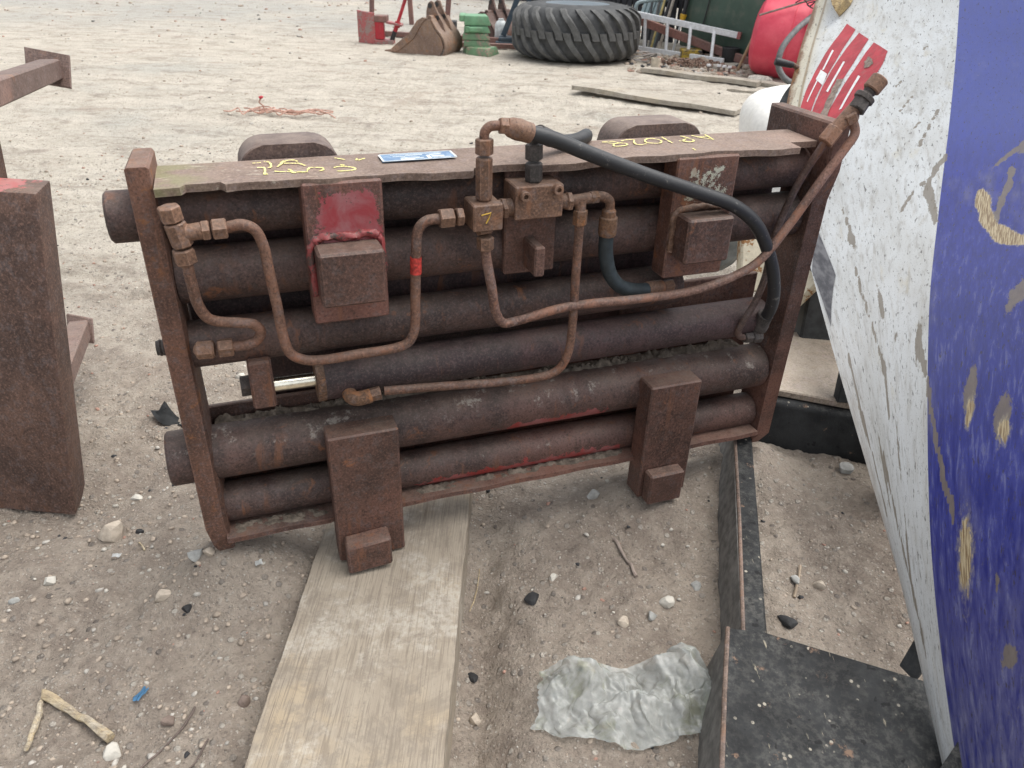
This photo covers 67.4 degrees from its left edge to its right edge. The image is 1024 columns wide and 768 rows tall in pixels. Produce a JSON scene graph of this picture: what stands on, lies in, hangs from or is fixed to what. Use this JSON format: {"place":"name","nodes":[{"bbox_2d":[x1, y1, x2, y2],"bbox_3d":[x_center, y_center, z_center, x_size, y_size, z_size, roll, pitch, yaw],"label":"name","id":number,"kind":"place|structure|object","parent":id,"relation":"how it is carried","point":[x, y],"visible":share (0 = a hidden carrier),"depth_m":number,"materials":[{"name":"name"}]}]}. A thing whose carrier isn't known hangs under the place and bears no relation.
{"place":"outdoors","nodes":[
{"label":"outdoors","id":0,"kind":"place"},
{"bbox_2d":[0,0,922,767],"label":"ground","id":1,"kind":"structure","parent":0,"point":[434,102],"depth_m":1.58,"materials":[{"name":"beige stone"}]},
{"bbox_2d":[8,597,19,604],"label":"stone","id":2,"kind":"object","parent":1,"relation":"on","point":[14,600],"visible":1,"depth_m":1.34,"materials":[{"name":"grey stone"}]},
{"bbox_2d":[24,689,46,750],"bbox_3d":[-0.715,0.505,1.155,0.010,0.015,0.107,-6,31,-12],"label":"stick","id":3,"kind":"object","parent":1,"relation":"on","point":[35,723],"visible":1,"depth_m":1.15,"materials":[{"name":"beige wood"}]},
{"bbox_2d":[0,47,94,513],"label":"steel box frame","id":4,"kind":"object","parent":1,"relation":"on","point":[43,346],"visible":1,"depth_m":1.49,"materials":[{"name":"brown metal"}]},
{"bbox_2d":[43,576,55,585],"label":"stone","id":5,"kind":"object","parent":1,"relation":"on","point":[50,580],"visible":1,"depth_m":1.38,"materials":[{"name":"beige stone"}]},
{"bbox_2d":[41,690,114,742],"bbox_3d":[-0.657,0.501,1.161,0.147,0.021,0.017,16,33,23],"label":"stick","id":6,"kind":"object","parent":1,"relation":"on","point":[104,733],"visible":1,"depth_m":1.16,"materials":[{"name":"beige wood"}]},
{"bbox_2d":[98,520,122,542],"bbox_3d":[-0.792,0.293,1.511,0.050,0.046,0.044,2,31,0],"label":"stone","id":7,"kind":"object","parent":1,"relation":"on","point":[111,532],"visible":0.99,"depth_m":1.50,"materials":[{"name":"beige stone"}]},
{"bbox_2d":[103,742,120,760],"bbox_3d":[-0.585,0.538,1.122,0.023,0.021,0.026,-17,36,-29],"label":"stone","id":8,"kind":"object","parent":1,"relation":"on","point":[111,751],"visible":1,"depth_m":1.12,"materials":[{"name":"white stone"}]},
{"bbox_2d":[112,553,121,556],"bbox_3d":[-0.746,0.323,1.449,0.018,0.004,0.010,-1,31,-5],"label":"scrap","id":9,"kind":"object","parent":1,"relation":"on","point":[116,555],"visible":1,"depth_m":1.45,"materials":[{"name":"white plastic"}]},
{"bbox_2d":[130,494,142,499],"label":"stone","id":10,"kind":"object","parent":1,"relation":"on","point":[136,497],"visible":1,"depth_m":1.63,"materials":[{"name":"white stone"}]},
{"bbox_2d":[135,529,143,533],"bbox_3d":[-0.740,0.293,1.524,0.020,0.009,0.012,-7,32,-15],"label":"tar lump","id":11,"kind":"object","parent":1,"relation":"on","point":[138,531],"visible":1,"depth_m":1.52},
{"bbox_2d":[133,686,148,700],"bbox_3d":[-0.580,0.483,1.198,0.011,0.004,0.028,11,32,15],"label":"scrap","id":12,"kind":"object","parent":1,"relation":"on","point":[143,691],"visible":1,"depth_m":1.20,"materials":[{"name":"blue plastic"}]},
{"bbox_2d":[0,349,315,767],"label":"dirt crumbs","id":13,"kind":"object","parent":1,"relation":"on","point":[68,600],"visible":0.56,"depth_m":1.32,"materials":[{"name":"beige soil"}]},
{"bbox_2d":[154,589,170,601],"bbox_3d":[-0.609,0.369,1.344,0.035,0.019,0.024,-15,34,-26],"label":"stone","id":14,"kind":"object","parent":1,"relation":"on","point":[162,595],"visible":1,"depth_m":1.33,"materials":[{"name":"beige stone"}]},
{"bbox_2d":[150,401,181,425],"bbox_3d":[-0.809,0.068,1.861,0.110,0.046,0.103,14,33,20],"label":"rubber scrap","id":15,"kind":"object","parent":1,"relation":"on","point":[164,414],"visible":0.69,"depth_m":1.84,"materials":[{"name":"black rubber"}]},
{"bbox_2d":[161,715,174,725],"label":"stone","id":16,"kind":"object","parent":1,"relation":"on","point":[168,720],"visible":1,"depth_m":1.16,"materials":[{"name":"brown stone"}]},
{"bbox_2d":[140,706,195,767],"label":"twig","id":17,"kind":"object","parent":1,"relation":"on","point":[175,735],"visible":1,"depth_m":1.14,"materials":[{"name":"wood"}]},
{"bbox_2d":[182,604,191,612],"bbox_3d":[-0.557,0.385,1.321,0.015,0.012,0.015,19,34,26],"label":"tar lump","id":18,"kind":"object","parent":1,"relation":"on","point":[187,608],"visible":1,"depth_m":1.32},
{"bbox_2d":[187,548,203,561],"bbox_3d":[-0.562,0.306,1.367,0.028,0.027,0.024,-11,33,-21],"label":"stone","id":19,"kind":"object","parent":1,"relation":"on","point":[194,555],"visible":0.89,"depth_m":1.36,"materials":[{"name":"grey stone"}]},
{"bbox_2d":[189,738,208,767],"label":"twig","id":20,"kind":"object","parent":1,"relation":"on","point":[199,755],"visible":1,"depth_m":1.11,"materials":[{"name":"wood"}]},
{"bbox_2d":[202,547,214,556],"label":"stone","id":21,"kind":"object","parent":1,"relation":"on","point":[209,551],"visible":1,"depth_m":1.35,"materials":[{"name":"beige stone"}]},
{"bbox_2d":[235,373,244,378],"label":"stone","id":22,"kind":"object","parent":1,"relation":"on","point":[239,374],"visible":0.71,"depth_m":2.03,"materials":[{"name":"white stone"}]},
{"bbox_2d":[237,694,250,707],"bbox_3d":[-0.418,0.493,1.196,0.019,0.018,0.018,16,33,22],"label":"stone","id":23,"kind":"object","parent":1,"relation":"on","point":[244,701],"visible":1,"depth_m":1.19,"materials":[{"name":"brown stone"}]},
{"bbox_2d":[255,558,262,565],"bbox_3d":[-0.448,0.315,1.357,0.013,0.004,0.014,-10,33,-20],"label":"scrap","id":24,"kind":"object","parent":1,"relation":"on","point":[259,561],"visible":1,"depth_m":1.36,"materials":[{"name":"white plastic"}]},
{"bbox_2d":[223,95,335,118],"bbox_3d":[-1.435,-1.733,4.783,0.707,0.104,0.185,2,31,0],"label":"baler twine","id":25,"kind":"object","parent":1,"relation":"on","point":[285,111],"visible":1,"depth_m":4.79,"materials":[{"name":"fabric"}]},
{"bbox_2d":[245,493,472,767],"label":"timber","id":26,"kind":"object","parent":1,"relation":"on","point":[366,674],"visible":0.69,"depth_m":1.22,"materials":[{"name":"beige wood"}]},
{"bbox_2d":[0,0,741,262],"bbox_3d":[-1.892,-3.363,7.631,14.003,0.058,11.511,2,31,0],"label":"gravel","id":27,"kind":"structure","parent":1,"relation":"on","point":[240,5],"depth_m":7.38,"materials":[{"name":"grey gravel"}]},
{"bbox_2d":[357,0,406,44],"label":"bracket stand","id":28,"kind":"object","parent":1,"relation":"on","point":[371,27],"visible":1,"depth_m":7.81,"materials":[{"name":"red paint"}]},
{"bbox_2d":[385,0,461,55],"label":"digger bucket","id":29,"kind":"object","parent":1,"relation":"on","point":[435,31],"visible":0.98,"depth_m":7.24,"materials":[{"name":"brown metal"}]},
{"bbox_2d":[385,0,514,48],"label":"post frame","id":30,"kind":"object","parent":1,"relation":"on","point":[492,40],"visible":0.2,"depth_m":8.35,"materials":[{"name":"metal"}]},
{"bbox_2d":[468,672,477,682],"bbox_3d":[-0.069,0.501,1.316,0.022,0.010,0.018,16,33,22],"label":"tar lump","id":31,"kind":"object","parent":1,"relation":"on","point":[473,677],"visible":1,"depth_m":1.31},
{"bbox_2d":[469,569,479,611],"bbox_3d":[-0.070,0.395,1.478,0.006,0.018,0.102,6,31,6],"label":"stem","id":32,"kind":"object","parent":1,"relation":"on","point":[476,591],"visible":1,"depth_m":1.48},
{"bbox_2d":[469,713,480,725],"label":"stone","id":33,"kind":"object","parent":1,"relation":"on","point":[474,719],"visible":1,"depth_m":1.25,"materials":[{"name":"beige stone"}]},
{"bbox_2d":[466,46,498,56],"bbox_3d":[-0.277,-3.219,7.421,0.253,0.071,0.258,16,33,22],"label":"ballast block","id":34,"kind":"object","parent":1,"relation":"on","point":[484,51],"depth_m":7.34,"materials":[{"name":"green paint"}]},
{"bbox_2d":[464,40,490,46],"bbox_3d":[-0.334,-3.338,7.502,0.263,0.060,0.258,1,31,-1],"label":"ballast block","id":35,"kind":"object","parent":34,"relation":"on","point":[477,43],"depth_m":7.39,"materials":[{"name":"green paint"}]},
{"bbox_2d":[463,32,489,40],"bbox_3d":[-0.342,-3.392,7.470,0.263,0.061,0.258,2,31,0],"label":"ballast block","id":36,"kind":"object","parent":35,"relation":"on","point":[475,36],"depth_m":7.36,"materials":[{"name":"green paint"}]},
{"bbox_2d":[464,25,489,32],"bbox_3d":[-0.335,-3.439,7.424,0.253,0.063,0.289,1,31,-1],"label":"ballast block","id":37,"kind":"object","parent":36,"relation":"on","point":[474,29],"depth_m":7.32,"materials":[{"name":"green paint"}]},
{"bbox_2d":[459,13,490,25],"bbox_3d":[-0.356,-3.514,7.397,0.300,0.089,0.258,0,31,-3],"label":"ballast block","id":38,"kind":"object","parent":37,"relation":"on","point":[474,19],"depth_m":7.29,"materials":[{"name":"green paint"}]},
{"bbox_2d":[462,0,511,36],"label":"digger bucket","id":39,"kind":"object","parent":1,"relation":"on","point":[493,13],"visible":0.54,"depth_m":8.29,"materials":[{"name":"metal"}]},
{"bbox_2d":[102,73,887,572],"bbox_3d":[0.010,-0.120,1.371,1.227,0.813,0.260,-9,32,-18],"label":"hydraulic clamp","id":40,"kind":"object","parent":1,"relation":"on","point":[396,331],"visible":1,"depth_m":1.30,"materials":[{"name":"brown metal"}]},
{"bbox_2d":[495,18,506,36],"bbox_3d":[-0.118,-3.776,8.204,0.132,0.230,0.132,2,31,0],"label":"white can","id":41,"kind":"object","parent":1,"relation":"on","point":[499,24],"visible":0.62,"depth_m":8.14,"materials":[{"name":"plastic"}]},
{"bbox_2d":[495,0,530,43],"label":"blue stand","id":42,"kind":"object","parent":1,"relation":"on","point":[504,38],"visible":0.22,"depth_m":8.05,"materials":[{"name":"paint"}]},
{"bbox_2d":[524,592,538,604],"bbox_3d":[0.036,0.394,1.417,0.024,0.011,0.030,13,33,19],"label":"tar lump","id":43,"kind":"object","parent":1,"relation":"on","point":[530,598],"visible":1,"depth_m":1.41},
{"bbox_2d":[549,573,557,580],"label":"stone","id":44,"kind":"object","parent":1,"relation":"on","point":[553,576],"visible":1,"depth_m":1.46,"materials":[{"name":"white stone"}]},
{"bbox_2d":[512,0,641,62],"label":"tractor tyre","id":45,"kind":"object","parent":1,"relation":"on","point":[584,31],"visible":1,"depth_m":6.90,"materials":[{"name":"rubber"}]},
{"bbox_2d":[587,489,599,499],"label":"stone","id":46,"kind":"object","parent":1,"relation":"on","point":[593,494],"visible":1,"depth_m":1.62,"materials":[{"name":"grey stone"}]},
{"bbox_2d":[530,642,711,750],"bbox_3d":[0.181,0.481,1.197,0.309,0.084,0.165,-2,31,-7],"label":"plastic sheet","id":47,"kind":"object","parent":1,"relation":"on","point":[658,700],"visible":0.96,"depth_m":1.19,"materials":[{"name":"plastic"}]},
{"bbox_2d":[617,615,628,627],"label":"stone","id":48,"kind":"object","parent":1,"relation":"on","point":[623,620],"visible":1,"depth_m":1.34,"materials":[{"name":"beige stone"}]},
{"bbox_2d":[613,538,637,577],"bbox_3d":[0.220,0.335,1.490,0.008,0.016,0.115,-6,32,-13],"label":"splinter","id":49,"kind":"object","parent":1,"relation":"on","point":[615,540],"visible":1,"depth_m":1.49,"materials":[{"name":"brown wood"}]},
{"bbox_2d":[628,49,656,62],"bbox_3d":[1.202,-3.146,7.354,0.377,0.106,0.299,2,31,0],"label":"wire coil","id":50,"kind":"object","parent":1,"relation":"on","point":[644,55],"visible":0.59,"depth_m":7.26,"materials":[{"name":"metal"}]},
{"bbox_2d":[601,0,684,43],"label":"frame","id":51,"kind":"object","parent":1,"relation":"on","point":[679,4],"visible":0.02,"depth_m":8.61,"materials":[{"name":"metal"}]},
{"bbox_2d":[646,2,652,46],"bbox_3d":[1.495,-4.146,8.064,0.023,1.109,0.487,10,31,13],"label":"pole","id":52,"kind":"object","parent":1,"relation":"on","point":[651,8],"depth_m":8.12,"materials":[{"name":"grey metal"}]},
{"bbox_2d":[634,0,667,46],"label":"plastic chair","id":53,"kind":"object","parent":1,"relation":"on","point":[646,6],"visible":0.3,"depth_m":8.21,"materials":[{"name":"white plastic"}]},
{"bbox_2d":[648,611,656,620],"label":"stone","id":54,"kind":"object","parent":1,"relation":"on","point":[652,616],"visible":1,"depth_m":1.35,"materials":[{"name":"grey stone"}]},
{"bbox_2d":[648,2,660,46],"bbox_3d":[1.574,-4.108,8.103,0.028,1.007,0.299,22,36,30],"label":"pole","id":55,"kind":"object","parent":1,"relation":"on","point":[657,11],"visible":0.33,"depth_m":8.20,"materials":[{"name":"grey metal"}]},
{"bbox_2d":[650,57,660,67],"bbox_3d":[1.265,-2.818,6.768,0.087,0.104,0.084,2,31,0],"label":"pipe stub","id":56,"kind":"object","parent":1,"relation":"on","point":[655,61],"visible":0.7,"depth_m":6.74,"materials":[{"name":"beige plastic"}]},
{"bbox_2d":[571,82,740,115],"bbox_3d":[1.016,-2.046,5.493,1.254,0.052,0.189,20,35,27],"label":"board","id":57,"kind":"object","parent":1,"relation":"on","point":[723,108],"visible":0.98,"depth_m":5.44,"materials":[{"name":"beige wood"}]},
{"bbox_2d":[650,0,665,46],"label":"pole","id":58,"kind":"object","parent":1,"relation":"on","point":[655,32],"depth_m":7.97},
{"bbox_2d":[654,0,670,47],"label":"pole","id":59,"kind":"object","parent":1,"relation":"on","point":[665,14],"depth_m":7.99,"materials":[{"name":"grey metal"}]},
{"bbox_2d":[658,0,674,48],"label":"pole","id":60,"kind":"object","parent":1,"relation":"on","point":[668,15],"depth_m":7.93,"materials":[{"name":"grey metal"}]},
{"bbox_2d":[659,595,674,608],"bbox_3d":[0.283,0.395,1.394,0.025,0.020,0.027,25,38,33],"label":"stone","id":61,"kind":"object","parent":1,"relation":"on","point":[667,601],"visible":1,"depth_m":1.39,"materials":[{"name":"beige stone"}]},
{"bbox_2d":[672,0,688,50],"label":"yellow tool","id":62,"kind":"object","parent":1,"relation":"on","point":[683,15],"visible":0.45,"depth_m":7.75,"materials":[{"name":"metal"}]},
{"bbox_2d":[649,57,728,67],"bbox_3d":[1.659,-3.004,7.164,0.748,0.080,0.368,2,31,0],"label":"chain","id":63,"kind":"object","parent":1,"relation":"on","point":[689,63],"visible":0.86,"depth_m":7.11,"materials":[{"name":"brown metal"}]},
{"bbox_2d":[638,11,741,62],"bbox_3d":[1.643,-3.423,7.556,1.194,0.392,0.188,20,35,28],"label":"ladder","id":64,"kind":"object","parent":1,"relation":"on","point":[714,31],"visible":0.82,"depth_m":7.53,"materials":[{"name":"metal"}]},
{"bbox_2d":[680,48,701,57],"bbox_3d":[1.766,-3.267,7.597,0.200,0.090,0.140,2,31,0],"label":"yellow box","id":65,"kind":"object","parent":1,"relation":"on","point":[685,53],"visible":0.66,"depth_m":7.53,"materials":[{"name":"yellow plastic"}]},
{"bbox_2d":[641,19,748,64],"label":"steel beam","id":66,"kind":"structure","parent":1,"relation":"on","point":[705,45],"depth_m":7.57,"materials":[{"name":"brown metal"}]},
{"bbox_2d":[691,581,700,590],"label":"stone","id":67,"kind":"object","parent":1,"relation":"on","point":[696,585],"visible":1,"depth_m":1.43,"materials":[{"name":"grey stone"}]},
{"bbox_2d":[624,50,772,77],"bbox_3d":[1.660,-3.056,7.307,1.329,0.087,1.512,2,31,0],"label":"rubble","id":68,"kind":"object","parent":1,"relation":"on","point":[748,72],"visible":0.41,"depth_m":7.00,"materials":[{"name":"beige stone"}]},
{"bbox_2d":[640,67,761,86],"bbox_3d":[1.574,-2.591,6.467,1.037,0.044,0.126,21,36,29],"label":"board","id":69,"kind":"object","parent":1,"relation":"on","point":[708,77],"visible":1,"depth_m":6.42,"materials":[{"name":"beige wood"}]},
{"bbox_2d":[680,0,765,56],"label":"green box","id":70,"kind":"object","parent":1,"relation":"on","point":[737,15],"visible":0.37,"depth_m":7.44,"materials":[{"name":"metal"}]},
{"bbox_2d":[722,46,739,62],"bbox_3d":[2.104,-3.173,7.402,0.169,0.135,0.169,2,31,0],"label":"black bucket","id":71,"kind":"object","parent":1,"relation":"on","point":[728,54],"visible":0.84,"depth_m":7.35,"materials":[{"name":"black plastic"}]},
{"bbox_2d":[726,88,758,92],"bbox_3d":[1.835,-2.289,6.002,0.305,0.028,0.053,14,33,20],"label":"board","id":72,"kind":"object","parent":1,"relation":"on","point":[740,90],"visible":0.74,"depth_m":6.00,"materials":[{"name":"beige wood"}]},
{"bbox_2d":[736,40,750,70],"bbox_3d":[2.147,-3.111,6.706,0.264,0.768,0.028,9,31,13],"label":"wooden pole","id":73,"kind":"object","parent":1,"relation":"on","point":[742,59],"visible":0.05,"depth_m":6.84,"materials":[{"name":"brown wood"}]},
{"bbox_2d":[748,75,772,80],"bbox_3d":[2.064,-2.541,6.432,0.238,0.084,0.149,2,31,0],"label":"fieldstone","id":74,"kind":"object","parent":1,"relation":"on","point":[761,77],"visible":0.48,"depth_m":6.38,"materials":[{"name":"grey stone"}]},
{"bbox_2d":[739,84,790,191],"bbox_3d":[1.325,-1.014,3.336,0.706,0.622,0.859,2,31,0],"label":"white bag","id":75,"kind":"object","parent":1,"relation":"on","point":[755,111],"visible":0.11,"depth_m":3.35,"materials":[{"name":"white plastic"}]},
{"bbox_2d":[760,81,786,86],"bbox_3d":[2.219,-2.422,6.241,0.505,0.035,0.147,21,35,28],"label":"board","id":76,"kind":"object","parent":1,"relation":"on","point":[768,83],"visible":0.29,"depth_m":6.26,"materials":[{"name":"beige wood"}]},
{"bbox_2d":[749,0,815,78],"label":"red drum","id":77,"kind":"object","parent":1,"relation":"on","point":[771,31],"visible":0.41,"depth_m":6.34,"materials":[{"name":"plastic"}]},
{"bbox_2d":[759,0,811,15],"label":"grey rod","id":78,"kind":"object","parent":77,"relation":"on","point":[781,8],"visible":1,"depth_m":6.25,"materials":[{"name":"metal"}]},
{"bbox_2d":[775,13,811,84],"bbox_3d":[2.408,-2.771,6.242,0.594,0.643,0.494,2,31,0],"label":"hose","id":79,"kind":"object","parent":77,"relation":"hanging from","point":[784,78],"visible":0.46,"depth_m":6.13,"materials":[{"name":"grey rubber"}]},
{"bbox_2d":[795,0,814,8],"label":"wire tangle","id":80,"kind":"object","parent":77,"relation":"on","point":[808,5],"visible":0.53,"depth_m":6.17,"materials":[{"name":"metal"}]},
{"bbox_2d":[777,615,797,628],"bbox_3d":[0.488,0.420,1.364,0.025,0.012,0.036,-25,40,-38],"label":"tar lump","id":81,"kind":"object","parent":1,"relation":"on","point":[788,622],"visible":1,"depth_m":1.36,"materials":[{"name":"black asphalt"}]},
{"bbox_2d":[790,575,799,584],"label":"stone","id":82,"kind":"object","parent":1,"relation":"on","point":[795,579],"visible":1,"depth_m":1.44,"materials":[{"name":"grey stone"}]},
{"bbox_2d":[793,565,801,597],"bbox_3d":[0.538,0.371,1.447,0.007,0.019,0.078,14,33,20],"label":"splinter","id":83,"kind":"object","parent":1,"relation":"on","point":[797,585],"visible":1,"depth_m":1.43,"materials":[{"name":"beige wood"}]},
{"bbox_2d":[812,580,825,589],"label":"stone","id":84,"kind":"object","parent":1,"relation":"on","point":[820,585],"visible":1,"depth_m":1.44,"materials":[{"name":"beige stone"}]},
{"bbox_2d":[698,332,961,767],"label":"black subframe","id":85,"kind":"object","parent":1,"relation":"on","point":[773,701],"visible":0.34,"depth_m":1.15,"materials":[{"name":"paint"}]},
{"bbox_2d":[839,462,853,473],"bbox_3d":[0.767,0.194,1.763,0.036,0.032,0.034,6,31,8],"label":"stone","id":86,"kind":"object","parent":1,"relation":"on","point":[846,467],"visible":1,"depth_m":1.75,"materials":[{"name":"grey stone"}]},
{"bbox_2d":[711,0,1023,767],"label":"machine panel","id":87,"kind":"object","parent":1,"relation":"on","point":[912,307],"visible":0.93,"depth_m":1.50,"materials":[{"name":"white paint"}]}
]}

